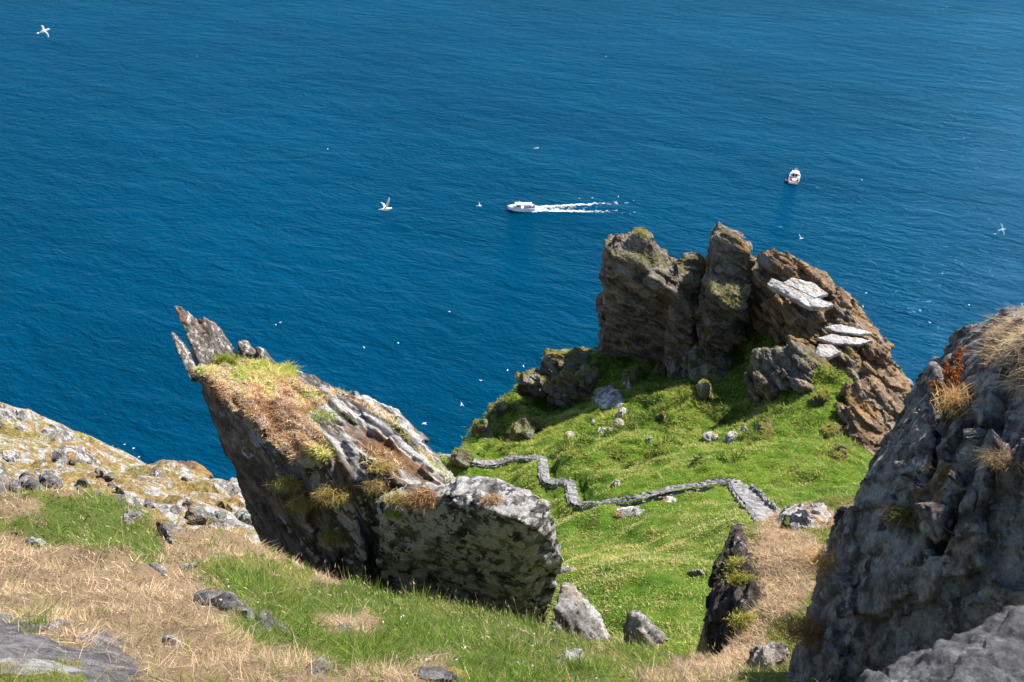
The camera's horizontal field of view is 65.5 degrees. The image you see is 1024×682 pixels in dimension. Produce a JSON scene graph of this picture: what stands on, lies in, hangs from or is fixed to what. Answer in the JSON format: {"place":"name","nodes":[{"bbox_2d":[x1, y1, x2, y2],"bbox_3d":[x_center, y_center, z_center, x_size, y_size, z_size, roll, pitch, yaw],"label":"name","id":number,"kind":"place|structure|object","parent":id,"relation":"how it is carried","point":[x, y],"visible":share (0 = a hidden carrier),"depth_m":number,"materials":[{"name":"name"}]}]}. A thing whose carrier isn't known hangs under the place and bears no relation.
{"place":"outdoors","nodes":[
{"label":"outdoors","id":0,"kind":"place"},
{"bbox_2d":[0,402,259,542],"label":"coastal slope","id":1,"kind":"structure","parent":0,"point":[158,493],"depth_m":50.31,"materials":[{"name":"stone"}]},
{"bbox_2d":[0,463,10,494],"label":"boulder","id":2,"kind":"object","parent":1,"relation":"on","point":[4,477],"visible":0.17,"depth_m":32.53,"materials":[{"name":"stone"}]},
{"bbox_2d":[0,450,20,461],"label":"boulder","id":3,"kind":"object","parent":1,"relation":"on","point":[10,456],"visible":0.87,"depth_m":47.39,"materials":[{"name":"stone"}]},
{"bbox_2d":[0,404,25,422],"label":"boulder","id":4,"kind":"object","parent":1,"relation":"on","point":[8,412],"visible":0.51,"depth_m":60.59,"materials":[{"name":"stone"}]},
{"bbox_2d":[9,481,23,492],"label":"boulder","id":5,"kind":"object","parent":1,"relation":"on","point":[14,485],"visible":0.52,"depth_m":32.88,"materials":[{"name":"stone"}]},
{"bbox_2d":[17,475,42,491],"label":"boulder","id":6,"kind":"object","parent":1,"relation":"on","point":[29,483],"visible":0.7,"depth_m":32.70,"materials":[{"name":"stone"}]},
{"bbox_2d":[19,471,41,487],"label":"boulder","id":7,"kind":"object","parent":1,"relation":"on","point":[34,475],"visible":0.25,"depth_m":35.49,"materials":[{"name":"stone"}]},
{"bbox_2d":[39,470,62,488],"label":"boulder","id":8,"kind":"object","parent":1,"relation":"on","point":[46,476],"visible":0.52,"depth_m":33.93,"materials":[{"name":"stone"}]},
{"bbox_2d":[42,424,72,442],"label":"boulder","id":9,"kind":"object","parent":1,"relation":"on","point":[59,433],"visible":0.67,"depth_m":61.92,"materials":[{"name":"stone"}]},
{"bbox_2d":[51,449,68,464],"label":"boulder","id":10,"kind":"object","parent":1,"relation":"on","point":[58,456],"visible":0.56,"depth_m":50.50,"materials":[{"name":"stone"}]},
{"bbox_2d":[57,445,96,465],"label":"boulder","id":11,"kind":"object","parent":1,"relation":"on","point":[78,454],"visible":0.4,"depth_m":56.27,"materials":[{"name":"stone"}]},
{"bbox_2d":[76,478,90,486],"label":"boulder","id":12,"kind":"object","parent":1,"relation":"on","point":[81,482],"visible":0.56,"depth_m":34.83,"materials":[{"name":"stone"}]},
{"bbox_2d":[126,497,142,508],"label":"boulder","id":13,"kind":"object","parent":1,"relation":"on","point":[133,500],"visible":0.38,"depth_m":34.37,"materials":[{"name":"stone"}]},
{"bbox_2d":[144,498,157,509],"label":"boulder","id":14,"kind":"object","parent":1,"relation":"on","point":[150,502],"visible":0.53,"depth_m":35.34,"materials":[{"name":"stone"}]},
{"bbox_2d":[149,459,213,478],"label":"rock knoll","id":15,"kind":"structure","parent":1,"relation":"on","point":[194,465],"depth_m":64.63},
{"bbox_2d":[186,504,209,524],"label":"boulder","id":16,"kind":"object","parent":1,"relation":"on","point":[195,510],"visible":0.69,"depth_m":36.81,"materials":[{"name":"stone"}]},
{"bbox_2d":[214,510,226,519],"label":"boulder","id":17,"kind":"object","parent":1,"relation":"on","point":[221,514],"visible":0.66,"depth_m":38.97,"materials":[{"name":"stone"}]},
{"bbox_2d":[218,477,240,495],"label":"boulder","id":18,"kind":"object","parent":1,"relation":"on","point":[230,486],"visible":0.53,"depth_m":55.62,"materials":[{"name":"stone"}]},
{"bbox_2d":[220,518,240,528],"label":"boulder","id":19,"kind":"object","parent":1,"relation":"on","point":[227,523],"visible":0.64,"depth_m":34.89,"materials":[{"name":"stone"}]},
{"bbox_2d":[234,506,252,525],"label":"boulder","id":20,"kind":"object","parent":1,"relation":"on","point":[242,514],"visible":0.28,"depth_m":44.65,"materials":[{"name":"stone"}]},
{"bbox_2d":[0,478,875,681],"bbox_3d":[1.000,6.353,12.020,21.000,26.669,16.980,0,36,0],"label":"hillside","id":21,"kind":"structure","parent":0,"point":[68,513],"depth_m":5.88,"materials":[{"name":"plant"}]},
{"bbox_2d":[25,536,45,546],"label":"flat rock","id":22,"kind":"object","parent":21,"relation":"on","point":[32,540],"visible":0.58,"depth_m":7.08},
{"bbox_2d":[0,613,161,681],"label":"flat rock","id":23,"kind":"object","parent":21,"relation":"on","point":[13,646],"visible":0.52,"depth_m":3.30,"materials":[{"name":"stone"}]},
{"bbox_2d":[122,509,143,524],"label":"flat rock","id":24,"kind":"object","parent":21,"relation":"on","point":[129,514],"visible":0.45,"depth_m":8.40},
{"bbox_2d":[149,562,167,575],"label":"flat rock","id":25,"kind":"object","parent":21,"relation":"on","point":[154,565],"visible":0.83,"depth_m":6.18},
{"bbox_2d":[156,519,183,543],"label":"flat rock","id":26,"kind":"object","parent":21,"relation":"on","point":[164,525],"visible":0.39,"depth_m":7.96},
{"bbox_2d":[162,634,179,645],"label":"flat rock","id":27,"kind":"object","parent":21,"relation":"on","point":[165,636],"visible":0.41,"depth_m":3.99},
{"bbox_2d":[194,587,254,620],"bbox_3d":[-1.856,1.776,5.149,0.224,0.805,0.950,-29,45,-34],"label":"flat rock","id":28,"kind":"object","parent":21,"relation":"on","point":[225,595],"visible":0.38,"depth_m":5.01,"materials":[{"name":"stone"}]},
{"bbox_2d":[249,608,290,632],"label":"flat rock","id":29,"kind":"object","parent":21,"relation":"on","point":[268,621],"visible":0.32,"depth_m":4.79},
{"bbox_2d":[171,306,455,592],"bbox_3d":[-3.140,2.076,13.600,2.757,4.317,5.950,-27,44,-32],"label":"leaning rock","id":30,"kind":"object","parent":21,"relation":"on","point":[258,459],"visible":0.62,"depth_m":12.26,"materials":[{"name":"grey rock"}]},
{"bbox_2d":[266,473,304,497],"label":"grass tuft","id":31,"kind":"object","parent":30,"relation":"on","point":[283,482],"visible":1,"depth_m":11.74,"materials":[{"name":"plant"}]},
{"bbox_2d":[283,492,323,516],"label":"grass tuft","id":32,"kind":"object","parent":30,"relation":"on","point":[301,503],"visible":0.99,"depth_m":11.68,"materials":[{"name":"plant"}]},
{"bbox_2d":[189,355,455,482],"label":"rock turf","id":33,"kind":"structure","parent":30,"relation":"on","point":[254,369],"depth_m":12.71,"materials":[{"name":"yellow plant"}]},
{"bbox_2d":[207,349,243,365],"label":"grass tuft","id":34,"kind":"object","parent":33,"relation":"on","point":[228,359],"visible":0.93,"depth_m":13.66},
{"bbox_2d":[294,402,353,425],"bbox_3d":[-3.052,1.212,12.523,1.142,0.462,0.676,12,38,16],"label":"grass tuft","id":35,"kind":"object","parent":33,"relation":"on","point":[323,413],"visible":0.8,"depth_m":12.49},
{"bbox_2d":[301,480,358,508],"bbox_3d":[-2.602,2.224,11.522,0.950,0.339,0.638,0,36,0],"label":"grass tuft","id":36,"kind":"object","parent":30,"relation":"on","point":[337,495],"visible":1,"depth_m":11.49,"materials":[{"name":"plant"}]},
{"bbox_2d":[316,529,348,550],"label":"grass tuft","id":37,"kind":"object","parent":30,"relation":"on","point":[333,536],"visible":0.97,"depth_m":11.82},
{"bbox_2d":[356,476,392,497],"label":"grass tuft","id":38,"kind":"object","parent":30,"relation":"on","point":[376,485],"visible":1,"depth_m":11.37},
{"bbox_2d":[362,457,398,474],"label":"grass tuft","id":39,"kind":"object","parent":30,"relation":"on","point":[375,466],"visible":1,"depth_m":11.50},
{"bbox_2d":[306,657,335,674],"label":"flat rock","id":40,"kind":"object","parent":21,"relation":"on","point":[319,661],"visible":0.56,"depth_m":3.57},
{"bbox_2d":[413,666,467,681],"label":"flat rock","id":41,"kind":"object","parent":21,"relation":"on","point":[441,674],"visible":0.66,"depth_m":4.15,"materials":[{"name":"stone"}]},
{"bbox_2d":[375,475,563,627],"bbox_3d":[-0.494,3.228,11.794,2.617,3.799,1.614,7,37,9],"label":"square boulder","id":42,"kind":"object","parent":21,"relation":"on","point":[468,547],"visible":0.84,"depth_m":10.62,"materials":[{"name":"stone"}]},
{"bbox_2d":[375,488,411,510],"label":"grass tuft","id":43,"kind":"object","parent":42,"relation":"on","point":[394,497],"visible":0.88,"depth_m":10.58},
{"bbox_2d":[383,508,403,521],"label":"grass tuft","id":44,"kind":"object","parent":42,"relation":"on","point":[393,513],"visible":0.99,"depth_m":10.55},
{"bbox_2d":[394,482,445,516],"bbox_3d":[-1.167,2.063,10.443,0.890,0.272,0.606,0,36,0],"label":"grass tuft","id":45,"kind":"object","parent":42,"relation":"on","point":[421,495],"visible":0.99,"depth_m":10.41,"materials":[{"name":"plant"}]},
{"bbox_2d":[478,491,503,507],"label":"grass tuft","id":46,"kind":"object","parent":42,"relation":"on","point":[490,498],"visible":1,"depth_m":10.19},
{"bbox_2d":[552,648,582,663],"bbox_3d":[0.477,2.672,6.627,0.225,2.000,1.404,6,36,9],"label":"flat rock","id":47,"kind":"object","parent":21,"relation":"on","point":[573,651],"visible":0.33,"depth_m":6.37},
{"bbox_2d":[549,582,609,641],"bbox_3d":[1.255,4.842,14.021,1.014,2.045,2.208,6,36,8],"label":"rock outcrop","id":48,"kind":"object","parent":21,"relation":"on","point":[575,610],"visible":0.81,"depth_m":13.06,"materials":[{"name":"stone"}]},
{"bbox_2d":[623,610,667,646],"bbox_3d":[1.924,4.219,11.519,0.618,1.194,0.976,5,36,7],"label":"boulder","id":49,"kind":"object","parent":21,"relation":"on","point":[639,624],"visible":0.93,"depth_m":11.06,"materials":[{"name":"stone"}]},
{"bbox_2d":[786,307,1023,681],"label":"rock cliff","id":50,"kind":"structure","parent":21,"relation":"on","point":[949,566],"depth_m":5.22,"materials":[{"name":"stone"}]},
{"bbox_2d":[761,601,829,657],"bbox_3d":[2.090,2.052,5.651,0.692,0.317,0.506,0,36,0],"label":"grass tuft","id":51,"kind":"object","parent":50,"relation":"on","point":[802,631],"visible":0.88,"depth_m":5.63,"materials":[{"name":"plant"}]},
{"bbox_2d":[790,539,844,581],"bbox_3d":[2.294,1.614,5.800,0.642,0.267,0.463,0,36,0],"label":"grass tuft","id":52,"kind":"object","parent":50,"relation":"on","point":[829,559],"visible":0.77,"depth_m":5.78,"materials":[{"name":"plant"}]},
{"bbox_2d":[871,500,917,536],"bbox_3d":[2.573,1.167,5.254,0.514,0.202,0.360,0,36,0],"label":"grass tuft","id":53,"kind":"object","parent":50,"relation":"on","point":[904,514],"visible":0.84,"depth_m":5.23,"materials":[{"name":"plant"}]},
{"bbox_2d":[927,345,980,423],"bbox_3d":[3.101,0.336,5.545,0.381,0.410,0.730,21,41,26],"label":"dock plant","id":54,"kind":"object","parent":50,"relation":"on","point":[950,388],"visible":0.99,"depth_m":5.47,"materials":[{"name":"plant"}]},
{"bbox_2d":[960,442,1023,473],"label":"grass tuft","id":55,"kind":"object","parent":50,"relation":"on","point":[994,457],"visible":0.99,"depth_m":4.74,"materials":[{"name":"plant"}]},
{"bbox_2d":[965,304,1023,405],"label":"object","id":56,"kind":"object","parent":50,"relation":"on","point":[1017,330],"visible":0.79,"depth_m":5.38,"materials":[{"name":"plant"}]},
{"bbox_2d":[857,605,1023,681],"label":"boulder","id":57,"kind":"object","parent":21,"relation":"on","point":[990,649],"visible":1,"depth_m":1.44,"materials":[{"name":"stone"}]},
{"bbox_2d":[0,0,1023,480],"bbox_3d":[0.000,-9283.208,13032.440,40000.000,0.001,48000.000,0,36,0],"label":"sea","id":58,"kind":"structure","parent":0,"point":[250,168],"depth_m":356.56,"materials":[{"name":"liquid"}]},
{"bbox_2d":[508,200,534,210],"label":"boat","id":59,"kind":"object","parent":58,"relation":"on","point":[523,206],"visible":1,"depth_m":328.92,"materials":[{"name":"white plastic"}]},
{"bbox_2d":[536,203,597,211],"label":"wake foam","id":60,"kind":"object","parent":58,"relation":"on","point":[563,210],"visible":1,"depth_m":330.51,"materials":[{"name":"white"}]},
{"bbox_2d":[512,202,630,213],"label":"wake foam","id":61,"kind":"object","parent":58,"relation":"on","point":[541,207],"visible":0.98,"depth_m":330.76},
{"bbox_2d":[785,168,799,184],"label":"boat","id":62,"kind":"object","parent":58,"relation":"on","point":[794,176],"visible":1,"depth_m":352.97,"materials":[{"name":"white plastic"}]},
{"bbox_2d":[437,454,773,521],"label":"stone path","id":63,"kind":"structure","parent":0,"point":[748,496],"depth_m":46.07,"materials":[{"name":"stone"}]},
{"bbox_2d":[437,327,873,654],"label":"green slope","id":64,"kind":"structure","parent":0,"point":[589,494],"depth_m":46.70,"materials":[{"name":"plant"}]},
{"bbox_2d":[449,448,473,467],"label":"rock outcrop","id":65,"kind":"object","parent":64,"relation":"on","point":[466,457],"visible":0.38,"depth_m":66.78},
{"bbox_2d":[471,418,493,438],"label":"rock outcrop","id":66,"kind":"object","parent":64,"relation":"on","point":[488,429],"visible":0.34,"depth_m":75.28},
{"bbox_2d":[487,398,508,416],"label":"rock outcrop","id":67,"kind":"object","parent":64,"relation":"on","point":[498,408],"visible":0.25,"depth_m":80.13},
{"bbox_2d":[506,415,545,442],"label":"rock outcrop","id":68,"kind":"object","parent":64,"relation":"on","point":[517,435],"visible":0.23,"depth_m":74.75,"materials":[{"name":"stone"}]},
{"bbox_2d":[515,368,548,397],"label":"rock outcrop","id":69,"kind":"object","parent":64,"relation":"on","point":[532,388],"visible":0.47,"depth_m":85.27,"materials":[{"name":"stone"}]},
{"bbox_2d":[542,366,579,411],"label":"rock outcrop","id":70,"kind":"object","parent":64,"relation":"on","point":[562,387],"visible":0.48,"depth_m":84.37,"materials":[{"name":"stone"}]},
{"bbox_2d":[540,346,593,377],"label":"rock outcrop","id":71,"kind":"object","parent":64,"relation":"on","point":[579,358],"visible":0.38,"depth_m":88.15,"materials":[{"name":"stone"}]},
{"bbox_2d":[575,360,599,401],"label":"rock outcrop","id":72,"kind":"object","parent":64,"relation":"on","point":[586,375],"visible":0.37,"depth_m":84.47,"materials":[{"name":"stone"}]},
{"bbox_2d":[592,385,613,394],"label":"boulder","id":73,"kind":"object","parent":64,"relation":"on","point":[604,388],"visible":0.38,"depth_m":83.34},
{"bbox_2d":[591,389,624,408],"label":"boulder","id":74,"kind":"object","parent":64,"relation":"on","point":[610,396],"visible":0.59,"depth_m":79.04,"materials":[{"name":"stone"}]},
{"bbox_2d":[613,506,644,517],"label":"flat rock","id":75,"kind":"object","parent":64,"relation":"on","point":[624,511],"visible":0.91,"depth_m":42.73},
{"bbox_2d":[621,364,642,382],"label":"rock outcrop","id":76,"kind":"object","parent":64,"relation":"on","point":[635,375],"visible":0.62,"depth_m":85.23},
{"bbox_2d":[595,232,683,360],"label":"rock stack","id":77,"kind":"object","parent":64,"relation":"on","point":[627,323],"visible":0.68,"depth_m":80.28,"materials":[{"name":"stone"}]},
{"bbox_2d":[626,227,659,266],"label":"rock stack","id":78,"kind":"object","parent":77,"relation":"on","point":[644,245],"visible":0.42,"depth_m":78.00,"materials":[{"name":"stone"}]},
{"bbox_2d":[449,226,852,463],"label":"outcrop grass","id":79,"kind":"structure","parent":64,"relation":"on","point":[826,429],"depth_m":74.92,"materials":[{"name":"plant"}]},
{"bbox_2d":[651,361,667,375],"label":"rock outcrop","id":80,"kind":"object","parent":64,"relation":"on","point":[659,368],"visible":0.48,"depth_m":85.45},
{"bbox_2d":[461,324,861,465],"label":"ferns","id":81,"kind":"object","parent":64,"relation":"on","point":[627,420],"visible":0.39,"depth_m":71.43,"materials":[{"name":"green plant"}]},
{"bbox_2d":[644,252,705,363],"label":"rock buttress","id":82,"kind":"object","parent":64,"relation":"on","point":[655,347],"visible":0.3,"depth_m":81.77,"materials":[{"name":"stone"}]},
{"bbox_2d":[663,290,692,366],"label":"rock spire","id":83,"kind":"object","parent":64,"relation":"on","point":[678,331],"visible":0.81,"depth_m":82.01,"materials":[{"name":"stone"}]},
{"bbox_2d":[687,569,704,575],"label":"boulder","id":84,"kind":"object","parent":64,"relation":"on","point":[694,572],"visible":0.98,"depth_m":27.89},
{"bbox_2d":[664,342,728,384],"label":"rock outcrop","id":85,"kind":"object","parent":64,"relation":"on","point":[686,367],"visible":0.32,"depth_m":81.90,"materials":[{"name":"stone"}]},
{"bbox_2d":[694,379,713,401],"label":"boulder","id":86,"kind":"object","parent":64,"relation":"on","point":[706,391],"visible":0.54,"depth_m":73.89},
{"bbox_2d":[703,431,719,441],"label":"boulder","id":87,"kind":"object","parent":64,"relation":"on","point":[708,436],"visible":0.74,"depth_m":61.55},
{"bbox_2d":[686,337,737,371],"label":"rock outcrop","id":88,"kind":"object","parent":64,"relation":"on","point":[723,360],"visible":0.13,"depth_m":82.36,"materials":[{"name":"stone"}]},
{"bbox_2d":[695,221,759,357],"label":"rock pinnacle","id":89,"kind":"object","parent":64,"relation":"on","point":[725,247],"visible":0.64,"depth_m":79.47,"materials":[{"name":"stone"}]},
{"bbox_2d":[724,431,737,443],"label":"boulder","id":90,"kind":"object","parent":64,"relation":"on","point":[729,438],"visible":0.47,"depth_m":59.32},
{"bbox_2d":[600,250,874,380],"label":"crag turf","id":91,"kind":"structure","parent":64,"relation":"on","point":[728,302],"depth_m":78.34,"materials":[{"name":"green plant"}]},
{"bbox_2d":[755,418,772,440],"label":"rock outcrop","id":92,"kind":"object","parent":64,"relation":"on","point":[759,426],"visible":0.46,"depth_m":59.84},
{"bbox_2d":[749,484,780,512],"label":"stone wall","id":93,"kind":"structure","parent":64,"relation":"on","point":[772,504],"depth_m":41.50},
{"bbox_2d":[742,335,830,402],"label":"rock outcrop","id":94,"kind":"object","parent":64,"relation":"on","point":[778,369],"visible":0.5,"depth_m":66.67,"materials":[{"name":"stone"}]},
{"bbox_2d":[814,344,839,360],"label":"flat rock","id":95,"kind":"object","parent":94,"relation":"on","point":[827,352],"visible":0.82,"depth_m":68.63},
{"bbox_2d":[807,388,829,405],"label":"rock outcrop","id":96,"kind":"object","parent":64,"relation":"on","point":[816,401],"visible":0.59,"depth_m":61.37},
{"bbox_2d":[746,247,912,401],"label":"rock ridge","id":97,"kind":"object","parent":64,"relation":"on","point":[885,369],"visible":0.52,"depth_m":75.14,"materials":[{"name":"stone"}]},
{"bbox_2d":[767,278,832,310],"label":"flat rock","id":98,"kind":"object","parent":97,"relation":"on","point":[804,300],"visible":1,"depth_m":73.58,"materials":[{"name":"stone"}]},
{"bbox_2d":[783,278,827,298],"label":"flat rock","id":99,"kind":"object","parent":98,"relation":"on","point":[814,290],"visible":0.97,"depth_m":74.37,"materials":[{"name":"stone"}]},
{"bbox_2d":[817,334,873,346],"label":"flat rock","id":100,"kind":"object","parent":97,"relation":"on","point":[834,339],"visible":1,"depth_m":70.27,"materials":[{"name":"stone"}]},
{"bbox_2d":[825,324,871,335],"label":"flat rock","id":101,"kind":"object","parent":97,"relation":"on","point":[842,329],"visible":1,"depth_m":71.47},
{"bbox_2d":[821,423,840,438],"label":"rock outcrop","id":102,"kind":"object","parent":64,"relation":"on","point":[831,434],"visible":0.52,"depth_m":57.16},
{"bbox_2d":[829,443,851,460],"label":"rock outcrop","id":103,"kind":"object","parent":64,"relation":"on","point":[843,449],"visible":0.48,"depth_m":50.25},
{"bbox_2d":[834,374,904,454],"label":"rock outcrop","id":104,"kind":"object","parent":64,"relation":"on","point":[869,412],"visible":0.52,"depth_m":59.46,"materials":[{"name":"stone"}]},
{"bbox_2d":[695,495,854,670],"bbox_3d":[5.340,10.301,19.239,8.280,23.461,13.020,0,36,0],"label":"grassy ledge","id":105,"kind":"object","parent":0,"point":[703,647],"visible":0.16,"depth_m":12.83,"materials":[{"name":"plant"}]},
{"bbox_2d":[703,521,765,653],"bbox_3d":[3.953,3.914,13.827,0.940,2.656,4.258,12,38,16],"label":"rock outcrop","id":106,"kind":"object","parent":105,"relation":"on","point":[722,599],"visible":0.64,"depth_m":12.85,"materials":[{"name":"stone"}]},
{"bbox_2d":[722,554,753,570],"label":"grass tuft","id":107,"kind":"object","parent":106,"relation":"on","point":[736,562],"visible":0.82,"depth_m":13.22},
{"bbox_2d":[723,606,759,633],"bbox_3d":[3.401,4.043,11.396,0.785,0.291,0.510,12,38,15],"label":"grass tuft","id":108,"kind":"object","parent":106,"relation":"on","point":[741,620],"visible":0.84,"depth_m":11.40,"materials":[{"name":"plant"}]},
{"bbox_2d":[719,568,764,588],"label":"grass tuft","id":109,"kind":"object","parent":106,"relation":"on","point":[740,577],"visible":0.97,"depth_m":12.58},
{"bbox_2d":[749,641,789,670],"bbox_3d":[2.976,4.006,9.591,0.507,1.276,0.877,27,44,32],"label":"boulder","id":110,"kind":"object","parent":105,"relation":"on","point":[774,652],"visible":0.4,"depth_m":9.20,"materials":[{"name":"stone"}]},
{"bbox_2d":[781,506,790,527],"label":"grass tuft","id":111,"kind":"object","parent":105,"relation":"on","point":[786,522],"visible":0.48,"depth_m":15.71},
{"bbox_2d":[777,502,831,530],"bbox_3d":[6.001,3.768,16.424,1.071,1.518,1.795,18,40,23],"label":"boulder","id":112,"kind":"object","parent":105,"relation":"on","point":[814,514],"visible":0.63,"depth_m":15.84,"materials":[{"name":"stone"}]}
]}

